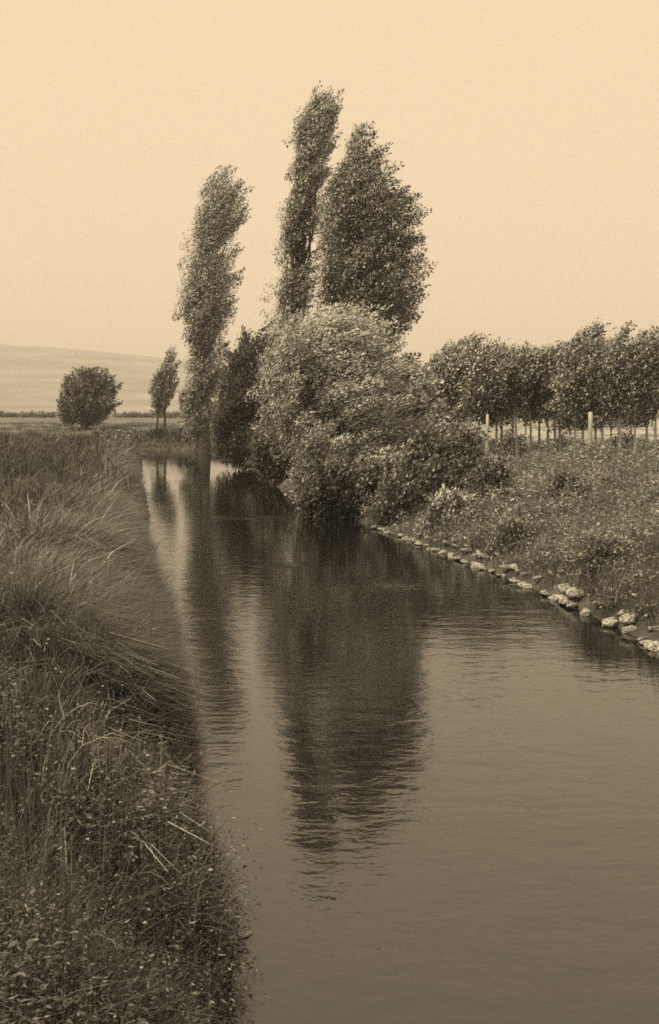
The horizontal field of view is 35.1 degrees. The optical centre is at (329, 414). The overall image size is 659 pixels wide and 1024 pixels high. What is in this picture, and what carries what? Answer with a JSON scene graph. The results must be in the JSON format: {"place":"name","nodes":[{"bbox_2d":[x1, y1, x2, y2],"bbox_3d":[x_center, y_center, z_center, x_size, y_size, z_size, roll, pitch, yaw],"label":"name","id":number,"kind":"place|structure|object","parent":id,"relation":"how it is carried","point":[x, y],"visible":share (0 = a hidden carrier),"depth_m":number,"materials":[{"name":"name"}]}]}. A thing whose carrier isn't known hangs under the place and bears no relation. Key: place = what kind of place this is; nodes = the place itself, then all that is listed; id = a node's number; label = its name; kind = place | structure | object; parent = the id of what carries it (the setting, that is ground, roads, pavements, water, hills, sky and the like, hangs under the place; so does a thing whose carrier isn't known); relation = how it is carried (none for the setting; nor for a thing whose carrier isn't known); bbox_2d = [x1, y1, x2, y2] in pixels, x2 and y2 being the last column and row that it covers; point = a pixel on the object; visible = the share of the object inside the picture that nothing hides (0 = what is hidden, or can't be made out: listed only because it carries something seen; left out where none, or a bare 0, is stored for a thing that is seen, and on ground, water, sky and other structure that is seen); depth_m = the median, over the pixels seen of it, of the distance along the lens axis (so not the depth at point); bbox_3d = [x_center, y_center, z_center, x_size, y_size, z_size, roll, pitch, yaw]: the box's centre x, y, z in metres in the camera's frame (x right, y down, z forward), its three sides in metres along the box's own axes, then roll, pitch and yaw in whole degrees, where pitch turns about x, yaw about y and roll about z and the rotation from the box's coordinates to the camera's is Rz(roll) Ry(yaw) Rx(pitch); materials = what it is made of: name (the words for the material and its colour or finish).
{"place":"outdoors","nodes":[
{"label":"outdoors","id":0,"kind":"place"},
{"bbox_2d":[0,344,658,413],"bbox_3d":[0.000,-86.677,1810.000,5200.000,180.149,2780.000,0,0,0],"label":"hill","id":1,"kind":"structure","parent":0,"point":[31,377],"depth_m":1042.59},
{"bbox_2d":[0,413,658,1023],"bbox_3d":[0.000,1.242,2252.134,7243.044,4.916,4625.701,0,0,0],"label":"ground","id":2,"kind":"structure","parent":0,"point":[608,613],"depth_m":17.70,"materials":[{"name":"soil"}]},
{"bbox_2d":[0,410,57,417],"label":"hedge","id":3,"kind":"object","parent":2,"relation":"on","point":[48,414],"visible":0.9,"depth_m":259.70,"materials":[{"name":"green plant"}]},
{"bbox_2d":[45,701,97,749],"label":"dry stem","id":4,"kind":"object","parent":2,"relation":"on","point":[68,713],"visible":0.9,"depth_m":6.04,"materials":[{"name":"beige plant"}]},
{"bbox_2d":[71,740,80,802],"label":"wildflower","id":5,"kind":"object","parent":2,"relation":"on","point":[75,771],"visible":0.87,"depth_m":5.49,"materials":[{"name":"green plant"}]},
{"bbox_2d":[82,838,88,889],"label":"wildflower","id":6,"kind":"object","parent":2,"relation":"on","point":[87,839],"visible":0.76,"depth_m":4.88,"materials":[{"name":"green plant"}]},
{"bbox_2d":[54,366,123,428],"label":"round tree","id":7,"kind":"object","parent":2,"relation":"on","point":[88,400],"visible":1,"depth_m":108.80,"materials":[{"name":"green plant"}]},
{"bbox_2d":[63,723,133,789],"bbox_3d":[-1.256,1.869,5.713,0.385,0.315,0.157,0,0,-8],"label":"dry stem","id":8,"kind":"object","parent":2,"relation":"on","point":[87,743],"visible":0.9,"depth_m":5.66,"materials":[{"name":"beige plant"}]},
{"bbox_2d":[89,425,143,447],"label":"shrub","id":9,"kind":"object","parent":2,"relation":"on","point":[118,432],"visible":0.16,"depth_m":73.68,"materials":[{"name":"green plant"}]},
{"bbox_2d":[114,801,121,847],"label":"wildflower","id":10,"kind":"object","parent":2,"relation":"on","point":[120,802],"visible":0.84,"depth_m":5.43,"materials":[{"name":"green plant"}]},
{"bbox_2d":[0,430,272,1023],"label":"undergrowth","id":11,"kind":"object","parent":2,"relation":"on","point":[15,944],"visible":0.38,"depth_m":5.19,"materials":[{"name":"green plant"}]},
{"bbox_2d":[138,921,146,969],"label":"wildflower","id":12,"kind":"object","parent":2,"relation":"on","point":[144,922],"visible":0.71,"depth_m":4.67,"materials":[{"name":"green plant"}]},
{"bbox_2d":[124,865,164,893],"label":"dry stem","id":13,"kind":"object","parent":2,"relation":"on","point":[138,873],"visible":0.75,"depth_m":5.27,"materials":[{"name":"brown plant"}]},
{"bbox_2d":[112,410,194,417],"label":"hedge","id":14,"kind":"object","parent":2,"relation":"on","point":[125,414],"visible":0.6,"depth_m":259.62,"materials":[{"name":"green plant"}]},
{"bbox_2d":[0,421,315,1023],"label":"grass","id":15,"kind":"structure","parent":2,"relation":"on","point":[91,652],"depth_m":7.17,"materials":[{"name":"plant"}]},
{"bbox_2d":[145,425,181,437],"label":"shrub","id":16,"kind":"object","parent":2,"relation":"on","point":[156,431],"visible":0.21,"depth_m":93.22,"materials":[{"name":"green plant"}]},
{"bbox_2d":[160,807,166,846],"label":"wildflower","id":17,"kind":"object","parent":2,"relation":"on","point":[162,826],"visible":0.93,"depth_m":5.58,"materials":[{"name":"green plant"}]},
{"bbox_2d":[174,427,189,441],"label":"shrub","id":18,"kind":"object","parent":2,"relation":"on","point":[178,434],"visible":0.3,"depth_m":89.34,"materials":[{"name":"green plant"}]},
{"bbox_2d":[177,388,192,416],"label":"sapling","id":19,"kind":"object","parent":2,"relation":"on","point":[180,399],"visible":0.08,"depth_m":95.39,"materials":[{"name":"green plant"}]},
{"bbox_2d":[171,164,254,453],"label":"poplar tree","id":20,"kind":"object","parent":2,"relation":"on","point":[205,295],"visible":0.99,"depth_m":79.44,"materials":[{"name":"green plant"}]},
{"bbox_2d":[209,323,287,467],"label":"dark shrub","id":21,"kind":"object","parent":2,"relation":"on","point":[233,416],"visible":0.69,"depth_m":56.91,"materials":[{"name":"green plant"}]},
{"bbox_2d":[240,422,301,483],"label":"shrub","id":22,"kind":"object","parent":2,"relation":"on","point":[267,466],"visible":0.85,"depth_m":44.54,"materials":[{"name":"green plant"}]},
{"bbox_2d":[259,80,344,467],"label":"poplar tree","id":23,"kind":"object","parent":2,"relation":"on","point":[313,149],"visible":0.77,"depth_m":48.67,"materials":[{"name":"green plant"}]},
{"bbox_2d":[284,453,404,520],"bbox_3d":[0.800,2.216,30.679,4.245,2.195,3.926,0,0,0],"label":"shrub","id":24,"kind":"object","parent":2,"relation":"on","point":[338,491],"visible":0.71,"depth_m":29.56,"materials":[{"name":"green plant"}]},
{"bbox_2d":[245,300,449,512],"bbox_3d":[0.637,0.008,32.158,6.566,7.187,4.464,0,0,0],"label":"willow tree","id":25,"kind":"object","parent":2,"relation":"on","point":[345,398],"visible":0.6,"depth_m":31.49,"materials":[{"name":"green plant"}]},
{"bbox_2d":[308,121,437,424],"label":"broad poplar tree","id":26,"kind":"object","parent":2,"relation":"on","point":[366,265],"visible":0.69,"depth_m":44.01,"materials":[{"name":"green plant"}]},
{"bbox_2d":[385,352,420,419],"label":"shrub","id":27,"kind":"object","parent":2,"relation":"on","point":[412,357],"visible":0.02,"depth_m":43.85,"materials":[{"name":"green plant"}]},
{"bbox_2d":[363,422,471,528],"bbox_3d":[2.393,1.662,27.537,2.809,2.976,2.671,0,0,22],"label":"shrub","id":28,"kind":"object","parent":2,"relation":"on","point":[426,460],"visible":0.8,"depth_m":26.98,"materials":[{"name":"green plant"}]},
{"bbox_2d":[395,351,454,404],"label":"young tree","id":29,"kind":"object","parent":2,"relation":"on","point":[435,365],"visible":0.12,"depth_m":38.95,"materials":[{"name":"green plant"}]},
{"bbox_2d":[387,361,469,442],"bbox_3d":[3.177,0.446,33.972,2.838,4.496,2.893,0,0,0],"label":"shrub","id":30,"kind":"object","parent":2,"relation":"on","point":[429,388],"visible":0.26,"depth_m":33.62,"materials":[{"name":"green plant"}]},
{"bbox_2d":[430,548,439,551],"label":"bank stone","id":31,"kind":"object","parent":2,"relation":"on","point":[435,549],"visible":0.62,"depth_m":22.79,"materials":[{"name":"beige stone"}]},
{"bbox_2d":[412,482,483,538],"bbox_3d":[2.776,2.369,24.454,1.630,1.487,1.393,0,0,0],"label":"shrub","id":32,"kind":"object","parent":2,"relation":"on","point":[444,500],"visible":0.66,"depth_m":24.23,"materials":[{"name":"green plant"}]},
{"bbox_2d":[433,338,463,404],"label":"young tree","id":33,"kind":"object","parent":2,"relation":"on","point":[447,352],"visible":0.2,"depth_m":39.54,"materials":[{"name":"green plant"}]},
{"bbox_2d":[441,336,476,422],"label":"young tree","id":34,"kind":"object","parent":2,"relation":"on","point":[460,353],"visible":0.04,"depth_m":40.30,"materials":[{"name":"green plant"}]},
{"bbox_2d":[439,420,493,478],"bbox_3d":[3.887,1.254,29.968,1.749,2.209,1.764,0,0,-40],"label":"shrub","id":35,"kind":"object","parent":2,"relation":"on","point":[468,435],"visible":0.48,"depth_m":29.60,"materials":[{"name":"green plant"}]},
{"bbox_2d":[461,548,472,551],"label":"bank stone","id":36,"kind":"object","parent":2,"relation":"on","point":[464,549],"visible":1,"depth_m":21.52,"materials":[{"name":"beige stone"}]},
{"bbox_2d":[442,331,501,426],"bbox_3d":[5.210,-0.550,39.063,2.240,5.149,1.432,0,0,-19],"label":"young tree","id":37,"kind":"object","parent":2,"relation":"on","point":[473,346],"visible":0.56,"depth_m":39.02,"materials":[{"name":"green plant"}]},
{"bbox_2d":[471,562,483,567],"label":"bank stone","id":38,"kind":"object","parent":2,"relation":"on","point":[474,564],"visible":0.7,"depth_m":20.39,"materials":[{"name":"beige stone"}]},
{"bbox_2d":[476,552,487,557],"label":"bank stone","id":39,"kind":"object","parent":2,"relation":"on","point":[481,554],"visible":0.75,"depth_m":20.73,"materials":[{"name":"beige stone"}]},
{"bbox_2d":[451,336,519,423],"bbox_3d":[5.778,-0.459,38.738,2.470,4.904,1.489,0,0,0],"label":"young tree","id":40,"kind":"object","parent":2,"relation":"on","point":[485,383],"visible":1,"depth_m":38.47,"materials":[{"name":"green plant"}]},
{"bbox_2d":[485,414,488,455],"bbox_3d":[5.668,1.017,37.502,0.149,2.034,0.128,0,0,0],"label":"stake","id":41,"kind":"object","parent":2,"relation":"on","point":[487,429],"visible":0.65,"depth_m":37.47,"materials":[{"name":"brown wood"}]},
{"bbox_2d":[463,451,518,498],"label":"shrub","id":42,"kind":"object","parent":2,"relation":"on","point":[488,467],"visible":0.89,"depth_m":25.80,"materials":[{"name":"green plant"}]},
{"bbox_2d":[475,343,526,455],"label":"young tree","id":43,"kind":"object","parent":2,"relation":"on","point":[501,426],"visible":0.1,"depth_m":40.12,"materials":[{"name":"green plant"}]},
{"bbox_2d":[495,345,513,449],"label":"young tree","id":44,"kind":"object","parent":2,"relation":"on","point":[496,432],"visible":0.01,"depth_m":44.55,"materials":[{"name":"green plant"}]},
{"bbox_2d":[499,565,509,568],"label":"bank stone","id":45,"kind":"object","parent":2,"relation":"on","point":[505,566],"visible":0.66,"depth_m":19.26,"materials":[{"name":"beige stone"}]},
{"bbox_2d":[352,430,658,633],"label":"meadow grass","id":46,"kind":"structure","parent":2,"relation":"on","point":[537,561],"depth_m":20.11,"materials":[{"name":"plant"}]},
{"bbox_2d":[479,347,533,434],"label":"young tree","id":47,"kind":"object","parent":2,"relation":"on","point":[512,417],"depth_m":44.34,"materials":[{"name":"green plant"}]},
{"bbox_2d":[493,428,529,453],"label":"scrub bush","id":48,"kind":"object","parent":2,"relation":"on","point":[508,435],"visible":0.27,"depth_m":42.80,"materials":[{"name":"green plant"}]},
{"bbox_2d":[483,514,543,559],"bbox_3d":[3.707,2.489,20.519,1.199,1.100,1.095,0,0,-29],"label":"shrub","id":49,"kind":"object","parent":2,"relation":"on","point":[513,525],"visible":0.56,"depth_m":20.31,"materials":[{"name":"green plant"}]},
{"bbox_2d":[509,579,519,582],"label":"bank stone","id":50,"kind":"object","parent":2,"relation":"on","point":[514,580],"visible":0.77,"depth_m":18.55,"materials":[{"name":"grey stone"}]},
{"bbox_2d":[510,563,518,569],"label":"bank stone","id":51,"kind":"object","parent":2,"relation":"on","point":[514,566],"visible":0.96,"depth_m":19.10,"materials":[{"name":"beige stone"}]},
{"bbox_2d":[489,340,550,455],"bbox_3d":[7.090,-0.425,39.408,2.521,4.799,1.562,0,0,0],"label":"young tree","id":52,"kind":"object","parent":2,"relation":"on","point":[507,404],"visible":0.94,"depth_m":39.27,"materials":[{"name":"green plant"}]},
{"bbox_2d":[517,582,531,588],"bbox_3d":[3.377,2.960,18.032,0.161,0.061,0.350,-13,15,-36],"label":"bank stone","id":53,"kind":"object","parent":2,"relation":"on","point":[524,585],"visible":1,"depth_m":17.99,"materials":[{"name":"grey stone"}]},
{"bbox_2d":[514,348,537,445],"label":"young tree","id":54,"kind":"object","parent":2,"relation":"on","point":[525,416],"visible":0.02,"depth_m":44.01,"materials":[{"name":"green plant"}]},
{"bbox_2d":[517,344,551,449],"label":"young tree","id":55,"kind":"object","parent":2,"relation":"on","point":[539,436],"visible":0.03,"depth_m":45.71,"materials":[{"name":"green plant"}]},
{"bbox_2d":[516,346,555,454],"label":"young tree","id":56,"kind":"object","parent":2,"relation":"on","point":[543,358],"visible":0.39,"depth_m":39.88,"materials":[{"name":"green plant"}]},
{"bbox_2d":[516,340,564,453],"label":"young tree","id":57,"kind":"object","parent":2,"relation":"on","point":[554,349],"visible":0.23,"depth_m":40.38,"materials":[{"name":"green plant"}]},
{"bbox_2d":[540,590,550,596],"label":"bank stone","id":58,"kind":"object","parent":2,"relation":"on","point":[545,593],"visible":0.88,"depth_m":17.14,"materials":[{"name":"grey stone"}]},
{"bbox_2d":[527,339,573,451],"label":"young tree","id":59,"kind":"object","parent":2,"relation":"on","point":[544,398],"visible":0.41,"depth_m":39.82,"materials":[{"name":"green plant"}]},
{"bbox_2d":[548,594,567,600],"bbox_3d":[3.690,2.966,16.791,0.190,0.112,0.402,-21,6,-30],"label":"bank stone","id":60,"kind":"object","parent":2,"relation":"on","point":[555,597],"visible":0.57,"depth_m":16.74,"materials":[{"name":"grey stone"}]},
{"bbox_2d":[551,341,565,439],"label":"young tree","id":61,"kind":"object","parent":2,"relation":"on","point":[551,416],"depth_m":45.52,"materials":[{"name":"green plant"}]},
{"bbox_2d":[545,350,575,441],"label":"young tree","id":62,"kind":"object","parent":2,"relation":"on","point":[570,432],"visible":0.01,"depth_m":44.70,"materials":[{"name":"green plant"}]},
{"bbox_2d":[549,430,573,451],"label":"scrub bush","id":63,"kind":"object","parent":2,"relation":"on","point":[564,438],"visible":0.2,"depth_m":42.81,"materials":[{"name":"green plant"}]},
{"bbox_2d":[558,598,568,605],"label":"bank stone","id":64,"kind":"object","parent":2,"relation":"on","point":[563,601],"visible":0.81,"depth_m":16.28,"materials":[{"name":"grey stone"}]},
{"bbox_2d":[559,585,571,592],"bbox_3d":[3.820,2.817,16.831,0.174,0.104,0.231,-16,-6,40],"label":"bank stone","id":65,"kind":"object","parent":2,"relation":"on","point":[562,589],"visible":0.62,"depth_m":16.77,"materials":[{"name":"grey stone"}]},
{"bbox_2d":[541,463,594,506],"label":"shrub","id":66,"kind":"object","parent":2,"relation":"on","point":[560,478],"visible":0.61,"depth_m":23.82,"materials":[{"name":"green plant"}]},
{"bbox_2d":[565,586,576,597],"bbox_3d":[3.887,2.822,16.594,0.215,0.117,0.404,-9,3,23],"label":"bank stone","id":67,"kind":"object","parent":2,"relation":"on","point":[568,591],"visible":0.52,"depth_m":16.48,"materials":[{"name":"grey stone"}]},
{"bbox_2d":[566,603,577,606],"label":"bank stone","id":68,"kind":"object","parent":2,"relation":"on","point":[572,605],"visible":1,"depth_m":16.05,"materials":[{"name":"grey stone"}]},
{"bbox_2d":[543,325,603,453],"bbox_3d":[8.991,-0.680,38.610,2.352,5.224,1.272,0,0,0],"label":"young tree","id":69,"kind":"object","parent":2,"relation":"on","point":[575,401],"visible":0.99,"depth_m":38.44,"materials":[{"name":"green plant"}]},
{"bbox_2d":[570,589,586,597],"bbox_3d":[3.937,2.803,16.335,0.278,0.117,0.238,5,-3,-16],"label":"bank stone","id":70,"kind":"object","parent":2,"relation":"on","point":[574,593],"visible":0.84,"depth_m":16.25,"materials":[{"name":"grey stone"}]},
{"bbox_2d":[564,341,606,446],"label":"young tree","id":71,"kind":"object","parent":2,"relation":"on","point":[582,429],"visible":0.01,"depth_m":45.34,"materials":[{"name":"green plant"}]},
{"bbox_2d":[555,317,616,418],"bbox_3d":[9.757,-0.917,39.819,2.618,5.564,1.258,0,0,-16],"label":"young tree","id":72,"kind":"object","parent":2,"relation":"on","point":[594,327],"visible":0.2,"depth_m":39.76,"materials":[{"name":"green plant"}]},
{"bbox_2d":[587,412,592,451],"bbox_3d":[9.122,0.966,36.503,0.199,2.103,0.181,0,0,0],"label":"stake","id":73,"kind":"object","parent":2,"relation":"on","point":[590,425],"visible":0.64,"depth_m":36.45,"materials":[{"name":"brown wood"}]},
{"bbox_2d":[593,601,602,605],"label":"bank stone","id":74,"kind":"object","parent":2,"relation":"on","point":[598,603],"visible":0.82,"depth_m":15.53,"materials":[{"name":"grey stone"}]},
{"bbox_2d":[569,336,630,453],"bbox_3d":[10.062,-0.523,38.598,2.482,4.809,1.304,0,0,-12],"label":"young tree","id":75,"kind":"object","parent":2,"relation":"on","point":[582,423],"visible":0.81,"depth_m":38.49,"materials":[{"name":"green plant"}]},
{"bbox_2d":[590,335,611,442],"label":"young tree","id":76,"kind":"object","parent":2,"relation":"on","point":[595,432],"visible":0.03,"depth_m":45.62,"materials":[{"name":"green plant"}]},
{"bbox_2d":[564,528,647,586],"bbox_3d":[4.460,2.401,16.811,1.336,1.110,1.289,0,0,0],"label":"shrub","id":77,"kind":"object","parent":2,"relation":"on","point":[604,546],"visible":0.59,"depth_m":16.60,"materials":[{"name":"green plant"}]},
{"bbox_2d":[602,619,618,627],"bbox_3d":[3.963,2.954,14.720,0.230,0.090,0.203,-7,7,43],"label":"bank stone","id":78,"kind":"object","parent":2,"relation":"on","point":[610,623],"visible":1,"depth_m":14.66,"materials":[{"name":"beige stone"}]},
{"bbox_2d":[595,331,633,438],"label":"young tree","id":79,"kind":"object","parent":2,"relation":"on","point":[611,421],"visible":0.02,"depth_m":45.68,"materials":[{"name":"green plant"}]},
{"bbox_2d":[589,320,643,454],"bbox_3d":[10.681,-0.783,38.658,2.163,5.454,1.404,0,0,0],"label":"young tree","id":80,"kind":"object","parent":2,"relation":"on","point":[606,417],"visible":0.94,"depth_m":38.41,"materials":[{"name":"green plant"}]},
{"bbox_2d":[604,432,636,453],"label":"scrub bush","id":81,"kind":"object","parent":2,"relation":"on","point":[625,438],"visible":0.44,"depth_m":42.27,"materials":[{"name":"green plant"}]},
{"bbox_2d":[619,613,636,623],"bbox_3d":[4.155,2.826,14.467,0.223,0.116,0.386,-6,-1,31],"label":"bank stone","id":82,"kind":"object","parent":2,"relation":"on","point":[625,619],"visible":0.94,"depth_m":14.34,"materials":[{"name":"grey stone"}]},
{"bbox_2d":[605,330,653,443],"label":"young tree","id":83,"kind":"object","parent":2,"relation":"on","point":[623,416],"visible":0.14,"depth_m":44.51,"materials":[{"name":"green plant"}]},
{"bbox_2d":[608,338,658,458],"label":"young tree","id":84,"kind":"object","parent":2,"relation":"on","point":[640,366],"visible":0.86,"depth_m":38.44,"materials":[{"name":"green plant"}]},
{"bbox_2d":[621,325,658,450],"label":"young tree","id":85,"kind":"object","parent":2,"relation":"on","point":[651,401],"visible":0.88,"depth_m":38.61,"materials":[{"name":"green plant"}]},
{"bbox_2d":[624,333,658,445],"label":"young tree","id":86,"kind":"object","parent":2,"relation":"on","point":[646,432],"visible":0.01,"depth_m":45.88,"materials":[{"name":"green plant"}]},
{"bbox_2d":[644,641,658,650],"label":"bank stone","id":87,"kind":"object","parent":2,"relation":"on","point":[652,646],"visible":0.75,"depth_m":13.23,"materials":[{"name":"beige stone"}]},
{"bbox_2d":[647,626,658,630],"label":"bank stone","id":88,"kind":"object","parent":2,"relation":"on","point":[655,628],"visible":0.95,"depth_m":13.84,"materials":[{"name":"beige stone"}]},
{"bbox_2d":[0,413,658,453],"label":"pasture","id":89,"kind":"structure","parent":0,"point":[110,420],"depth_m":134.48,"materials":[{"name":"plant"}]},
{"bbox_2d":[147,366,169,426],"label":"poplar tree","id":90,"kind":"object","parent":89,"relation":"on","point":[160,384],"visible":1,"depth_m":99.81,"materials":[{"name":"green plant"}]},
{"bbox_2d":[147,344,182,429],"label":"poplar tree","id":91,"kind":"object","parent":89,"relation":"on","point":[171,372],"visible":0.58,"depth_m":100.75,"materials":[{"name":"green plant"}]},
{"bbox_2d":[0,0,658,370],"label":"sky","id":92,"kind":"structure","parent":0,"point":[528,130],"materials":[{"name":"beige"}]},
{"bbox_2d":[139,449,658,1023],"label":"river","id":93,"kind":"structure","parent":0,"point":[437,773],"depth_m":8.75,"materials":[{"name":"black liquid"}]},
{"bbox_2d":[477,565,486,569],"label":"bank stone","id":94,"kind":"object","parent":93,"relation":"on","point":[481,567],"visible":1,"depth_m":20.05,"materials":[{"name":"beige stone"}]},
{"bbox_2d":[580,609,590,615],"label":"bank stone","id":95,"kind":"object","parent":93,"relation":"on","point":[584,612],"visible":0.96,"depth_m":15.50,"materials":[{"name":"grey stone"}]},
{"bbox_2d":[622,625,636,632],"bbox_3d":[4.128,2.949,14.317,0.236,0.104,0.138,-11,-6,31],"label":"bank stone","id":96,"kind":"object","parent":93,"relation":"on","point":[628,628],"visible":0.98,"depth_m":14.28,"materials":[{"name":"beige stone"}]},
{"bbox_2d":[639,640,652,645],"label":"bank stone","id":97,"kind":"object","parent":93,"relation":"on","point":[642,642],"visible":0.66,"depth_m":13.50,"materials":[{"name":"beige stone"}]},
{"bbox_2d":[262,419,658,476],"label":"mown field","id":98,"kind":"structure","parent":0,"point":[544,434],"depth_m":87.77,"materials":[{"name":"plant"}]}
]}

